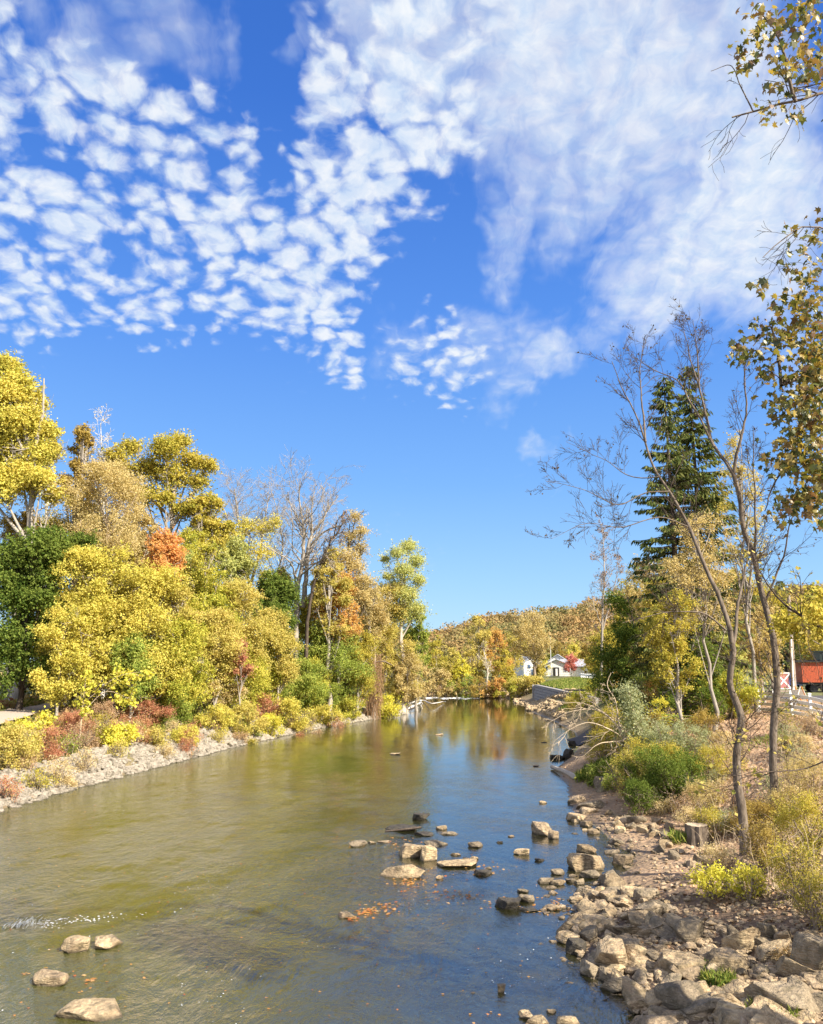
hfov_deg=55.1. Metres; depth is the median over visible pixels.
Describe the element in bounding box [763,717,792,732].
weed
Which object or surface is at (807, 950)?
rock
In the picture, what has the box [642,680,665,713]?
bush
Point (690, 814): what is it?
shrub
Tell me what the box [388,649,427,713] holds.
bank tree
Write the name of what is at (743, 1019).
rock
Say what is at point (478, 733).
water
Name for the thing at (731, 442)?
bank tree
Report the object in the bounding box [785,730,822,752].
shrub
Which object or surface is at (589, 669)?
tree
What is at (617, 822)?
stone
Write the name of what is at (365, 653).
bank tree
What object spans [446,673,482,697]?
bush
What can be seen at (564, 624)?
forest
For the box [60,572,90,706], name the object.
bank tree
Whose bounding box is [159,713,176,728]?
weed
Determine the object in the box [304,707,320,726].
weed
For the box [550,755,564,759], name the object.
rock
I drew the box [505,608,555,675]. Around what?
tree
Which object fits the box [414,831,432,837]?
rock
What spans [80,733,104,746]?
weed
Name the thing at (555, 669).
door
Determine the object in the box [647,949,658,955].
rock
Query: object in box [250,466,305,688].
walnut tree
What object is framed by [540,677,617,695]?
lawn grass
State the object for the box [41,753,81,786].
weed
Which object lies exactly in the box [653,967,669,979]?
rock
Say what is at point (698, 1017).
rock
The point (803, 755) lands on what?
weed
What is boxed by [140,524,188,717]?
maple tree
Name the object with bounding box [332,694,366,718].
bush
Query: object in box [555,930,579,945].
rock
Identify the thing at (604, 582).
plum tree
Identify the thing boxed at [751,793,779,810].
weed
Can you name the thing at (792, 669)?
utility pole
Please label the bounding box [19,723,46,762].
weed
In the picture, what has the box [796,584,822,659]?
deciduous tree
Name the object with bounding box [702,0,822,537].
sycamore tree
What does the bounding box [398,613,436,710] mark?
cottonwood tree
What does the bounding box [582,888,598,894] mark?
stone
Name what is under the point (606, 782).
shrub
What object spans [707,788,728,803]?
weed
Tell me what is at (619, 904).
rock
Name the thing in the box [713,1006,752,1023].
rock
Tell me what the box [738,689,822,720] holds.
white fence
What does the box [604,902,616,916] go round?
stone
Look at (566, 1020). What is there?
rock
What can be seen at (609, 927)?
rock
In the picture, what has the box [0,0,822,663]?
sky
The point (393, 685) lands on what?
elm tree
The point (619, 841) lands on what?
stone
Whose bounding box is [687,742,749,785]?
bush
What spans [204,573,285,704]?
box elder
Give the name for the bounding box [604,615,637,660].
tree
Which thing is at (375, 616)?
bank tree
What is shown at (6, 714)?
path
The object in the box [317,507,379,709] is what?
vine covered tree
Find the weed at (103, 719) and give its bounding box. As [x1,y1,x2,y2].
[87,710,119,727]
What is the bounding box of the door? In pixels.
[553,667,558,675]
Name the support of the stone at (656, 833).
on the ground at (406, 1006)
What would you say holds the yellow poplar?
on the ground at (406, 1006)
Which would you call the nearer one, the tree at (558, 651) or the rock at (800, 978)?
the rock at (800, 978)
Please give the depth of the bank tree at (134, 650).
63.93 m
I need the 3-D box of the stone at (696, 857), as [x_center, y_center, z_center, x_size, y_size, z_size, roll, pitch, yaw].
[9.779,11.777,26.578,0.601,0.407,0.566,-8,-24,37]
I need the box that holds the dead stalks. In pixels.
[605,735,822,907]
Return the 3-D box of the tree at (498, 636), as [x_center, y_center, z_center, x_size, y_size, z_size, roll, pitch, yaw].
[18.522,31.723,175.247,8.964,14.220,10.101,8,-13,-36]
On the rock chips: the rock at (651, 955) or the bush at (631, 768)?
the rock at (651, 955)
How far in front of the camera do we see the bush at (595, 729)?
51.17 m
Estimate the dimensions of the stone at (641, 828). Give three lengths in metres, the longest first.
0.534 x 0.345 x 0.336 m
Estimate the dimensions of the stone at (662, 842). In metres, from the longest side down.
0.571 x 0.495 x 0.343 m
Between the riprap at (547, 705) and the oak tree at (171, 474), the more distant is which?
the riprap at (547, 705)
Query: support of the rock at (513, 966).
on the ground at (406, 1006)
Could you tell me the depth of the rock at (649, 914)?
20.37 m
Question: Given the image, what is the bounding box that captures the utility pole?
[787,595,796,699]
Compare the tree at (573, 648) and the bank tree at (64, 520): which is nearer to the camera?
the bank tree at (64, 520)
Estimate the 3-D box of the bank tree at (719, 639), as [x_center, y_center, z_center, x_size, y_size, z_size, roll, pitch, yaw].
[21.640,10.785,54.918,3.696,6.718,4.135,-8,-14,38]
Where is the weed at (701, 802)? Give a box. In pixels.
[679,787,718,816]
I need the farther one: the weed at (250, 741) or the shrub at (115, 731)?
the weed at (250, 741)
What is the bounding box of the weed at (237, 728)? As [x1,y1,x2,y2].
[229,723,246,737]
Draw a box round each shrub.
[52,705,90,714]
[95,721,143,746]
[143,722,175,748]
[167,723,201,745]
[586,757,622,778]
[599,771,630,791]
[605,677,662,757]
[619,774,666,815]
[672,802,706,828]
[675,752,708,789]
[680,775,724,811]
[681,859,733,903]
[688,801,733,838]
[694,730,745,752]
[695,837,746,873]
[720,857,775,905]
[725,816,804,873]
[726,793,778,837]
[759,831,822,901]
[762,779,822,828]
[769,943,792,969]
[773,865,822,931]
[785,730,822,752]
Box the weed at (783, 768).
[769,747,816,791]
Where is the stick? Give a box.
[385,826,421,831]
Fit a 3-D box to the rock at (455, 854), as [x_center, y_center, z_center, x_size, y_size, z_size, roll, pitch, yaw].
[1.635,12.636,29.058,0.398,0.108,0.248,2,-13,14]
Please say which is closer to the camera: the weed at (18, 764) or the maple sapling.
the weed at (18, 764)
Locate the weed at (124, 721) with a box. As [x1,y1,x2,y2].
[111,714,136,727]
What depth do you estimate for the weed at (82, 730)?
53.32 m
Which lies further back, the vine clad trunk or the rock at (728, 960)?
the vine clad trunk
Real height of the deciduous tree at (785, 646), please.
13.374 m
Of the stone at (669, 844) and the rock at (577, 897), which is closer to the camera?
the rock at (577, 897)
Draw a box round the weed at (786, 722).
[768,701,799,733]
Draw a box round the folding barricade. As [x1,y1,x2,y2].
[789,686,807,704]
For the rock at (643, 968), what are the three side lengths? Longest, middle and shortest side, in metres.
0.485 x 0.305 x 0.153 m
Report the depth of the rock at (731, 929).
18.86 m
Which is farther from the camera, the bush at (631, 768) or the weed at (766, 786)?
the bush at (631, 768)
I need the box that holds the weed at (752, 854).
[743,845,770,865]
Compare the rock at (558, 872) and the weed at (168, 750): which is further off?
the weed at (168, 750)
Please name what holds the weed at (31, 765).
on the ground at (406, 1006)
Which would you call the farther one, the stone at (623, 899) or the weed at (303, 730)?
the weed at (303, 730)
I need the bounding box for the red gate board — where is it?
[780,672,790,689]
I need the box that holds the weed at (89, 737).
[65,716,103,748]
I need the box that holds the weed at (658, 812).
[648,796,669,816]
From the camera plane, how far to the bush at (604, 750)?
46.88 m
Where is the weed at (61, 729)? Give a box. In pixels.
[55,718,88,736]
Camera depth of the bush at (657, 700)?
46.50 m
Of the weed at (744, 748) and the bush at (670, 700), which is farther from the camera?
the bush at (670, 700)
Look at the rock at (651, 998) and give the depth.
16.14 m
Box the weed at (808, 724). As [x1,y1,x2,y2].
[785,708,820,736]
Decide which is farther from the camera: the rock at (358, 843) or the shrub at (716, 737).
the shrub at (716, 737)
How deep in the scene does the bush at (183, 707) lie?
67.09 m
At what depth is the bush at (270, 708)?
79.77 m
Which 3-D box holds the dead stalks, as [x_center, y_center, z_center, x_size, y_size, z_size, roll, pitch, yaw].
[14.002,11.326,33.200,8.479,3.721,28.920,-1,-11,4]
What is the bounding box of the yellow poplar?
[0,346,75,700]
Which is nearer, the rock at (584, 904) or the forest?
the rock at (584, 904)
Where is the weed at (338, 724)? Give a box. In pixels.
[327,716,345,731]
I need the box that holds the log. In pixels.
[550,765,577,781]
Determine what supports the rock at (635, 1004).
on the ground at (406, 1006)
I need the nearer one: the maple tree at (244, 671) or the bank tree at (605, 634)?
the maple tree at (244, 671)
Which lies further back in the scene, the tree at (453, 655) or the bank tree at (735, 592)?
the tree at (453, 655)
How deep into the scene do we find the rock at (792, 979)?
16.14 m
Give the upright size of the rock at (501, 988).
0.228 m
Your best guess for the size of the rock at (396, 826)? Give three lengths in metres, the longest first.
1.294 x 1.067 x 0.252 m
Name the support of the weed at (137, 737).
on the ground at (406, 1006)
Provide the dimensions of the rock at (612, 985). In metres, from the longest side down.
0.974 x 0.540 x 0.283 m
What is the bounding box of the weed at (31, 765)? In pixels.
[13,750,43,770]
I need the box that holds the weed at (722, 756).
[708,741,730,763]
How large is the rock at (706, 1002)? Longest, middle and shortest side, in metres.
1.115 x 0.860 x 0.304 m
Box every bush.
[0,718,44,771]
[8,716,45,747]
[24,706,66,731]
[29,723,73,760]
[54,709,95,735]
[90,699,124,722]
[117,698,178,730]
[152,687,201,725]
[194,703,237,733]
[226,698,270,736]
[249,692,284,716]
[260,713,287,736]
[267,694,316,733]
[301,700,344,728]
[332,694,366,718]
[378,691,409,717]
[424,684,446,696]
[432,684,460,697]
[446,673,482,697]
[455,670,501,697]
[478,675,508,697]
[491,676,525,698]
[503,674,535,696]
[519,674,544,689]
[563,696,578,710]
[566,686,599,707]
[582,677,612,702]
[583,703,631,737]
[584,726,617,762]
[588,700,628,751]
[596,747,649,800]
[601,686,652,721]
[601,718,645,756]
[605,738,679,800]
[609,733,655,776]
[624,666,661,705]
[625,709,672,733]
[630,736,696,782]
[633,717,690,766]
[638,744,713,805]
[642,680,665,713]
[644,694,682,733]
[649,683,698,721]
[666,718,713,761]
[675,705,729,745]
[680,676,732,718]
[682,678,729,724]
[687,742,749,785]
[708,667,768,718]
[766,785,822,855]
[777,747,822,806]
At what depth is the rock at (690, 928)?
19.07 m
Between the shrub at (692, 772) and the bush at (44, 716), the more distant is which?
the bush at (44, 716)
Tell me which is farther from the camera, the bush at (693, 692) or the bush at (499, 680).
the bush at (499, 680)
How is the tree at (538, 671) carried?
on the ground at (406, 1006)
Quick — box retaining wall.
[532,685,598,704]
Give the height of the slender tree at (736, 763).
20.584 m
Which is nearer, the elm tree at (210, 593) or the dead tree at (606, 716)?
the dead tree at (606, 716)
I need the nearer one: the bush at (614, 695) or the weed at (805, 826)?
the weed at (805, 826)
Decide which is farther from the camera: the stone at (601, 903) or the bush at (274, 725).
the bush at (274, 725)
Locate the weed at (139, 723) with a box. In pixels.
[132,717,147,728]
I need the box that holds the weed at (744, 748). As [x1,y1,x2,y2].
[725,737,748,755]
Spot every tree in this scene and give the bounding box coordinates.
[0,502,42,699]
[0,523,85,709]
[0,579,73,695]
[19,468,65,586]
[26,607,102,715]
[36,512,75,701]
[46,454,154,701]
[56,421,101,700]
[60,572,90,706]
[63,529,107,707]
[80,487,117,697]
[88,405,117,698]
[92,428,229,697]
[105,568,146,708]
[105,628,163,721]
[109,542,152,579]
[111,505,164,569]
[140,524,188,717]
[148,608,217,723]
[150,584,213,663]
[170,523,220,579]
[171,537,244,710]
[179,551,222,601]
[182,487,238,704]
[193,606,249,717]
[193,650,248,713]
[211,528,259,604]
[214,459,288,613]
[223,636,260,720]
[242,567,307,712]
[243,643,285,712]
[244,447,360,658]
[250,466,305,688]
[256,628,304,690]
[260,609,308,705]
[271,655,338,711]
[273,563,301,654]
[281,655,337,709]
[283,619,379,710]
[284,600,336,664]
[303,544,357,709]
[304,510,354,708]
[310,570,367,708]
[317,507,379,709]
[335,623,386,717]
[351,578,393,660]
[356,617,396,689]
[359,579,421,694]
[374,535,432,711]
[376,646,428,704]
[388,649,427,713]
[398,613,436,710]
[418,664,438,697]
[423,633,450,694]
[428,667,459,696]
[433,645,473,695]
[447,654,479,691]
[459,625,480,678]
[460,613,493,689]
[475,623,524,679]
[475,641,493,688]
[490,640,518,680]
[496,622,529,672]
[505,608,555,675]
[525,324,790,855]
[529,660,547,678]
[537,656,551,674]
[541,673,642,762]
[549,639,571,658]
[558,652,587,676]
[559,636,582,658]
[572,628,604,672]
[577,649,593,673]
[581,623,625,683]
[583,587,655,702]
[585,515,632,700]
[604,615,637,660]
[605,571,643,662]
[610,296,822,823]
[612,553,663,691]
[617,641,659,693]
[623,376,742,713]
[631,614,675,710]
[633,580,665,692]
[636,588,708,746]
[638,613,683,718]
[649,365,763,685]
[651,501,746,731]
[655,571,701,682]
[673,631,726,707]
[677,579,722,715]
[687,537,822,815]
[701,609,744,668]
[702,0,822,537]
[710,620,750,710]
[713,430,778,712]
[720,567,764,687]
[734,601,791,702]
[746,579,798,686]
[758,650,772,683]
[767,581,809,671]
[793,614,822,659]
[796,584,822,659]
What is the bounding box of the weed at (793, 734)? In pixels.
[777,721,812,749]
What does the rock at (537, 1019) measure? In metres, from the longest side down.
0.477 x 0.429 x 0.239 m
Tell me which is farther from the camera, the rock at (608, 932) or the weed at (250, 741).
the weed at (250, 741)
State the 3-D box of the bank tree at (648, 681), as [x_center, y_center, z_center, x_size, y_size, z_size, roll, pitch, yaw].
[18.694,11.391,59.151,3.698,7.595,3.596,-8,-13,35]
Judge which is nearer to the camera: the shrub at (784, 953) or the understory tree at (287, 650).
the shrub at (784, 953)
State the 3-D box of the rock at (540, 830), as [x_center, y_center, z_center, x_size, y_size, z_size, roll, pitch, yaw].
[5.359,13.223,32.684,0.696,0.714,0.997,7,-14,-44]
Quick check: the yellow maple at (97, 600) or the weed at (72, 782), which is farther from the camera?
the yellow maple at (97, 600)
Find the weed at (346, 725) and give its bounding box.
[342,717,352,726]
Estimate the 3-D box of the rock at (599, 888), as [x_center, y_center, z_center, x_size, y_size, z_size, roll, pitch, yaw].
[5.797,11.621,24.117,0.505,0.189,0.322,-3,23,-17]
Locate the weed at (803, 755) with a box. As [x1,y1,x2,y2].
[778,738,820,776]
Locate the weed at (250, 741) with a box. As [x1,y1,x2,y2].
[247,736,259,746]
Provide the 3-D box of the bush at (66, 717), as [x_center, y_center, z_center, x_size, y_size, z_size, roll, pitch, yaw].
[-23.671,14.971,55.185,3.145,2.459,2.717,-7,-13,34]
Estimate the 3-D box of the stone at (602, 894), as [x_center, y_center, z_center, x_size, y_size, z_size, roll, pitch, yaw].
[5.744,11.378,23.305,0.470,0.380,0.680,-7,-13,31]
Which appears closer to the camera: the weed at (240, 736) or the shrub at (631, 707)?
the shrub at (631, 707)
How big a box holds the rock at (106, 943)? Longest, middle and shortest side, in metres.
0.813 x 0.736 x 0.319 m
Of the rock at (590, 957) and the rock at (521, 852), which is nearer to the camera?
the rock at (590, 957)
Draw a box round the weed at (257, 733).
[254,729,263,735]
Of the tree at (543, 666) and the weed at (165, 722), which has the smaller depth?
the weed at (165, 722)
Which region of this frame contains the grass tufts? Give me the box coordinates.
[557,696,821,1016]
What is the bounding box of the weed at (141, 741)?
[133,725,150,743]
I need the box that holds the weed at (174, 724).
[161,714,182,731]
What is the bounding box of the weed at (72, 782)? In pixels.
[60,771,81,786]
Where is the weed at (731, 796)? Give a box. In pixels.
[712,770,766,808]
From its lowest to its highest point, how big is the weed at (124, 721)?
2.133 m
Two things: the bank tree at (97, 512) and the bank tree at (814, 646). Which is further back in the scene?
the bank tree at (814, 646)
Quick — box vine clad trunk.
[363,643,391,718]
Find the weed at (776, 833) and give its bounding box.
[746,816,803,857]
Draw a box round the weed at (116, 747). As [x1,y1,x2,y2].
[105,735,134,759]
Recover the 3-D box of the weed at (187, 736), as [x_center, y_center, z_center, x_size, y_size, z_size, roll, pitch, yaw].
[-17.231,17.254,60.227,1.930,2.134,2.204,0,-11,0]
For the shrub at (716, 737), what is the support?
on the ground at (406, 1006)
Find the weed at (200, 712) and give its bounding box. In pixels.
[192,702,209,717]
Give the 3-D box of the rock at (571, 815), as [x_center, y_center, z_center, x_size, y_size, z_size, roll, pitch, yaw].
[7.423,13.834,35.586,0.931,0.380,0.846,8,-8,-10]
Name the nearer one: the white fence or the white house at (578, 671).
the white fence
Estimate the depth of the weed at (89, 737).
50.95 m
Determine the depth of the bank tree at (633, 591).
69.78 m
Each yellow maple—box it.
[27,539,152,708]
[96,557,197,719]
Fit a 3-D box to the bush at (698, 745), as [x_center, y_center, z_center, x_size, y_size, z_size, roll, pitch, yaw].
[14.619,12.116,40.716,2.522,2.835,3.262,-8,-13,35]
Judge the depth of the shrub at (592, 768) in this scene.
41.71 m
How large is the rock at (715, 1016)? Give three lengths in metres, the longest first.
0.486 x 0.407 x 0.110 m
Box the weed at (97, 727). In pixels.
[89,719,110,741]
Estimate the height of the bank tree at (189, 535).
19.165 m
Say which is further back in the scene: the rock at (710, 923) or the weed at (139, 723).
the weed at (139, 723)
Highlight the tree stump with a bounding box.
[685,822,710,847]
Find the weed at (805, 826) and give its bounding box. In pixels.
[786,811,821,849]
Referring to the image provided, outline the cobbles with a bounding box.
[14,804,822,1023]
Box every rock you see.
[32,969,69,989]
[55,998,123,1023]
[60,935,90,958]
[95,934,122,952]
[338,911,354,919]
[349,840,367,848]
[375,864,424,883]
[377,840,390,843]
[385,824,416,832]
[398,843,422,861]
[412,813,429,821]
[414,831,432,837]
[419,845,436,867]
[423,839,447,847]
[435,858,476,868]
[435,875,443,880]
[436,825,446,831]
[440,831,458,835]
[451,853,460,856]
[468,841,483,848]
[474,869,492,876]
[495,897,520,912]
[497,983,505,995]
[504,962,535,970]
[513,848,528,856]
[517,889,528,893]
[517,894,535,904]
[518,907,538,911]
[518,1009,532,1021]
[525,1014,548,1023]
[531,821,551,839]
[535,858,545,861]
[537,878,553,884]
[542,904,559,911]
[545,885,556,889]
[546,1009,555,1014]
[548,830,558,842]
[549,879,565,886]
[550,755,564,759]
[551,868,564,875]
[555,918,583,935]
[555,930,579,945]
[556,1016,579,1023]
[563,749,573,757]
[565,812,585,821]
[565,937,586,955]
[566,853,606,873]
[567,795,585,803]
[567,894,582,901]
[568,741,575,744]
[571,911,587,918]
[571,915,581,934]
[576,800,604,808]
[576,844,596,854]
[576,898,595,913]
[578,919,601,935]
[579,807,597,813]
[579,870,599,879]
[579,925,598,941]
[579,959,598,978]
[582,913,617,931]
[586,935,625,966]
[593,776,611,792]
[594,886,604,891]
[594,938,628,966]
[598,966,609,981]
[598,976,621,992]
[599,870,617,882]
[603,872,627,886]
[604,886,620,894]
[604,924,617,932]
[604,929,615,936]
[606,895,627,903]
[606,964,625,971]
[611,968,623,977]
[612,854,633,866]
[613,900,630,907]
[613,925,641,934]
[614,897,632,904]
[614,937,639,944]
[620,886,638,896]
[620,912,628,920]
[622,976,646,1015]
[624,944,646,955]
[627,816,647,823]
[627,909,648,926]
[627,953,654,968]
[627,1000,646,1008]
[630,1015,678,1023]
[632,968,647,982]
[633,888,659,900]
[633,903,676,909]
[635,902,662,915]
[636,924,662,936]
[636,964,648,972]
[643,1005,667,1014]
[645,900,667,914]
[645,911,665,922]
[645,989,661,1006]
[646,923,672,933]
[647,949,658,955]
[647,951,658,960]
[649,916,675,939]
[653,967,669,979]
[654,949,707,979]
[654,980,704,1009]
[661,972,681,982]
[661,1010,684,1020]
[666,912,681,929]
[668,957,706,981]
[673,916,704,943]
[678,991,725,1014]
[679,1010,691,1018]
[688,1014,701,1020]
[694,1016,704,1019]
[695,949,709,954]
[696,980,710,992]
[700,943,717,949]
[704,921,716,925]
[704,947,742,962]
[705,963,724,973]
[707,950,749,973]
[710,991,719,995]
[711,1013,717,1020]
[712,998,744,1012]
[713,993,742,1004]
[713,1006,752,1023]
[721,926,759,950]
[721,979,748,1000]
[726,924,738,935]
[736,950,748,960]
[736,968,747,974]
[739,1014,747,1023]
[744,981,820,1013]
[744,1000,802,1023]
[748,1004,780,1023]
[753,964,770,977]
[753,993,791,1014]
[754,936,770,944]
[755,939,791,962]
[756,922,777,938]
[773,930,792,940]
[775,956,815,976]
[778,977,788,981]
[787,974,805,982]
[787,975,811,991]
[789,931,822,969]
[794,1009,815,1020]
[797,1015,809,1021]
[798,970,822,990]
[802,930,821,936]
[812,992,822,1011]
[815,971,822,982]
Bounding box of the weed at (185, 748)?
[174,734,198,754]
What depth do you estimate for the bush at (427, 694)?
157.52 m
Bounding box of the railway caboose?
[787,651,822,691]
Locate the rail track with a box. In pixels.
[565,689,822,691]
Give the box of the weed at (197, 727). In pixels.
[182,720,207,740]
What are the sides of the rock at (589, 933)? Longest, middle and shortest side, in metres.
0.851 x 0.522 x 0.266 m
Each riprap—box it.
[0,707,406,815]
[483,684,575,720]
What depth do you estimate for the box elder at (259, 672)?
75.24 m
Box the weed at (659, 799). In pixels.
[652,789,667,805]
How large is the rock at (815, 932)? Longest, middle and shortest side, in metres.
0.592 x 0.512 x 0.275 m
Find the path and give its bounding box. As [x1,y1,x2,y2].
[0,693,111,723]
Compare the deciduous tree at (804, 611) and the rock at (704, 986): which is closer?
the rock at (704, 986)
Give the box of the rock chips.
[567,882,822,1023]
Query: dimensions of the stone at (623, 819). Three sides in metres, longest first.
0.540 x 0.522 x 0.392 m
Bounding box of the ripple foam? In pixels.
[3,829,575,1023]
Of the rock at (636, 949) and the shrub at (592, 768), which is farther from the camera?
the shrub at (592, 768)
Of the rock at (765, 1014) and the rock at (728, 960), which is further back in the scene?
the rock at (728, 960)
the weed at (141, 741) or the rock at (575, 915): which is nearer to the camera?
the rock at (575, 915)
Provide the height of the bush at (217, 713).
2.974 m
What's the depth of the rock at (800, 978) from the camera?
16.36 m
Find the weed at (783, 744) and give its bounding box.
[777,733,793,750]
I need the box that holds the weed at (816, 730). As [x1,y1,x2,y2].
[797,705,822,734]
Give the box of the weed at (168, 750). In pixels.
[153,739,178,758]
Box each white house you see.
[512,656,540,675]
[544,659,570,675]
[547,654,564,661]
[560,659,593,675]
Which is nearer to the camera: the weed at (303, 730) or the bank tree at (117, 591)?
the bank tree at (117, 591)
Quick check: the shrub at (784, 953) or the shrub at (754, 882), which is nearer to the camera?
the shrub at (784, 953)
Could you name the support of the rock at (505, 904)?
on the ground at (406, 1006)
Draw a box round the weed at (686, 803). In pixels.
[661,788,705,818]
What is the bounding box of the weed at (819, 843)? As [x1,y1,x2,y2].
[790,826,822,859]
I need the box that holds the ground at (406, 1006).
[0,664,822,1023]
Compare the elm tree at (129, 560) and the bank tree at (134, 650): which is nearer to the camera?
the bank tree at (134, 650)
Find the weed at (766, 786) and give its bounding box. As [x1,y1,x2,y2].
[752,759,796,796]
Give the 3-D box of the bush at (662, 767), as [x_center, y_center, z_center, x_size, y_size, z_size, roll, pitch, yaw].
[12.052,12.017,35.979,3.292,2.984,3.143,0,-11,0]
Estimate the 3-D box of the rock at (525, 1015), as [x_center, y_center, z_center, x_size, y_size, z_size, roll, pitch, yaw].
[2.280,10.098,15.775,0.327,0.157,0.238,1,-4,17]
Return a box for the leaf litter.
[561,700,822,1023]
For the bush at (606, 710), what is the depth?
47.90 m
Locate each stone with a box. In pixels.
[565,878,576,884]
[569,874,577,877]
[571,819,579,824]
[573,878,584,885]
[574,886,586,894]
[580,820,592,827]
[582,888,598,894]
[587,828,599,835]
[588,891,598,900]
[589,892,600,899]
[593,899,607,910]
[598,889,614,898]
[604,809,612,814]
[604,849,617,856]
[604,893,614,898]
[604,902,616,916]
[612,819,621,826]
[612,838,624,844]
[614,825,625,830]
[614,829,622,833]
[618,896,628,903]
[619,816,628,823]
[625,822,635,828]
[636,824,647,832]
[648,823,656,828]
[648,829,659,837]
[649,828,658,836]
[650,845,665,853]
[651,817,662,823]
[658,839,669,847]
[664,822,674,829]
[666,842,672,847]
[668,850,681,859]
[686,860,696,867]
[693,854,709,864]
[748,899,759,904]
[758,886,772,895]
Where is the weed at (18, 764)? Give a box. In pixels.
[0,735,39,771]
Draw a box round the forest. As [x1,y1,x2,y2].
[390,582,822,666]
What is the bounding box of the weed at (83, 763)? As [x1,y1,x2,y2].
[66,745,100,772]
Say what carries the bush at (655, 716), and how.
on the ground at (406, 1006)
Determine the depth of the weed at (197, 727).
62.33 m
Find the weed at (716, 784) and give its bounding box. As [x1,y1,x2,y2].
[705,772,732,797]
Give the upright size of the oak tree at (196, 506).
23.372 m
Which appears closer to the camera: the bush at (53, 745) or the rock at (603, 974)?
the rock at (603, 974)
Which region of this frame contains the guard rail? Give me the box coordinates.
[579,674,594,677]
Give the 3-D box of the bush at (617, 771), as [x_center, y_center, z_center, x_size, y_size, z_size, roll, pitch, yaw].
[10.497,12.592,37.718,2.264,2.700,3.260,10,-15,-42]
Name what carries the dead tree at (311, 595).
on the ground at (406, 1006)
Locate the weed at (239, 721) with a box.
[229,713,251,732]
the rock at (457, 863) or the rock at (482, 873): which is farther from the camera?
the rock at (457, 863)
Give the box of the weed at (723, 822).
[700,799,738,836]
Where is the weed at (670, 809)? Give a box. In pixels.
[654,784,681,812]
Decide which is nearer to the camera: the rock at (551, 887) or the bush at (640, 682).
the rock at (551, 887)
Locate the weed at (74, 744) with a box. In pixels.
[49,729,84,755]
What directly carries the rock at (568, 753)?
on the ground at (406, 1006)
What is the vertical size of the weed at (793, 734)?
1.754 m
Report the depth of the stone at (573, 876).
26.20 m
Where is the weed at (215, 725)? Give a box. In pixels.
[207,718,221,730]
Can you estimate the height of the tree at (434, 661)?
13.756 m
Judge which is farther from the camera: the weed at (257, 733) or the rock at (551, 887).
the weed at (257, 733)
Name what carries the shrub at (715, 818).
on the ground at (406, 1006)
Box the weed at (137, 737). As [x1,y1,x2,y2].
[126,726,149,743]
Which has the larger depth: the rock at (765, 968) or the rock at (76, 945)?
the rock at (76, 945)
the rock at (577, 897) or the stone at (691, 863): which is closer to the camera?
the rock at (577, 897)
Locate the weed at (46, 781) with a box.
[16,765,65,789]
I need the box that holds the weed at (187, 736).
[174,723,196,742]
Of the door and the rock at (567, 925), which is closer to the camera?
the rock at (567, 925)
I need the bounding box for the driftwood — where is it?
[412,700,445,703]
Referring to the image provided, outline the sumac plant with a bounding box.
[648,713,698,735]
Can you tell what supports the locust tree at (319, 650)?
on the ground at (406, 1006)
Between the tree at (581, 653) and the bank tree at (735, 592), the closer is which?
the bank tree at (735, 592)
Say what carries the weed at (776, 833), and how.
on the ground at (406, 1006)
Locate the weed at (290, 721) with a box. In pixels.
[282,718,294,730]
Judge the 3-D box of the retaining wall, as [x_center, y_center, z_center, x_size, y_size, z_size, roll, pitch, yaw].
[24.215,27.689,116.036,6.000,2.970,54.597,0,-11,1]
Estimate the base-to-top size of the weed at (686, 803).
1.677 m
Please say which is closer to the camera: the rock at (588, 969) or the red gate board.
the rock at (588, 969)
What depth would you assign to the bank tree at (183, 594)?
69.90 m
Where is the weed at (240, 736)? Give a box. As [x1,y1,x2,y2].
[232,729,248,742]
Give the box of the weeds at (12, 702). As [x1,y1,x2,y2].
[0,687,365,768]
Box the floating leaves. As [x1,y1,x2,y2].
[14,788,567,1023]
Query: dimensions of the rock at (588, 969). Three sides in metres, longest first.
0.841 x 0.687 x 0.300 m
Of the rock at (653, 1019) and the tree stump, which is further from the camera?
the tree stump
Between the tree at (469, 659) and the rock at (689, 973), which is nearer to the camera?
the rock at (689, 973)
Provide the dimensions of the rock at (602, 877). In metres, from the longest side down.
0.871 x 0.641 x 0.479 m
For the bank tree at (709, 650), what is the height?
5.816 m
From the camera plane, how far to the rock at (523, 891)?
24.32 m
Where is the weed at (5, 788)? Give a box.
[0,771,29,801]
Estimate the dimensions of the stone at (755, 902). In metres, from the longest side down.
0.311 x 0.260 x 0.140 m
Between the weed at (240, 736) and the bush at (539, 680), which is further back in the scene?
the bush at (539, 680)
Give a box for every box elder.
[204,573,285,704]
[209,632,272,714]
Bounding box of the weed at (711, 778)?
[699,763,729,784]
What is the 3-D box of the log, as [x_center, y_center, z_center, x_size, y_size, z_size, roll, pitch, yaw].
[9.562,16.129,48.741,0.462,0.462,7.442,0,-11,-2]
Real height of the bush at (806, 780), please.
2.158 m
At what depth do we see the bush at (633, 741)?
40.56 m
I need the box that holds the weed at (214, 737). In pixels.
[205,727,229,742]
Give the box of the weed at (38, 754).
[26,747,48,760]
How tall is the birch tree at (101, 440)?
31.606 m
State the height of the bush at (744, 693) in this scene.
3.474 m
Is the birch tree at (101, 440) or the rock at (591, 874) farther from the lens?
the birch tree at (101, 440)
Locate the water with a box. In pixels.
[0,694,620,1023]
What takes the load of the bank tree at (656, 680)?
on the ground at (406, 1006)
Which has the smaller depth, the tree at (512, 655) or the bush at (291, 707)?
the bush at (291, 707)
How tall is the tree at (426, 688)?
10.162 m
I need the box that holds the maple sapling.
[71,662,154,747]
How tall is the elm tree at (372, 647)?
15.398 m
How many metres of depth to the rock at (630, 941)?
19.26 m
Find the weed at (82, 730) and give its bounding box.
[71,725,94,737]
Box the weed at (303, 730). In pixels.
[300,725,314,731]

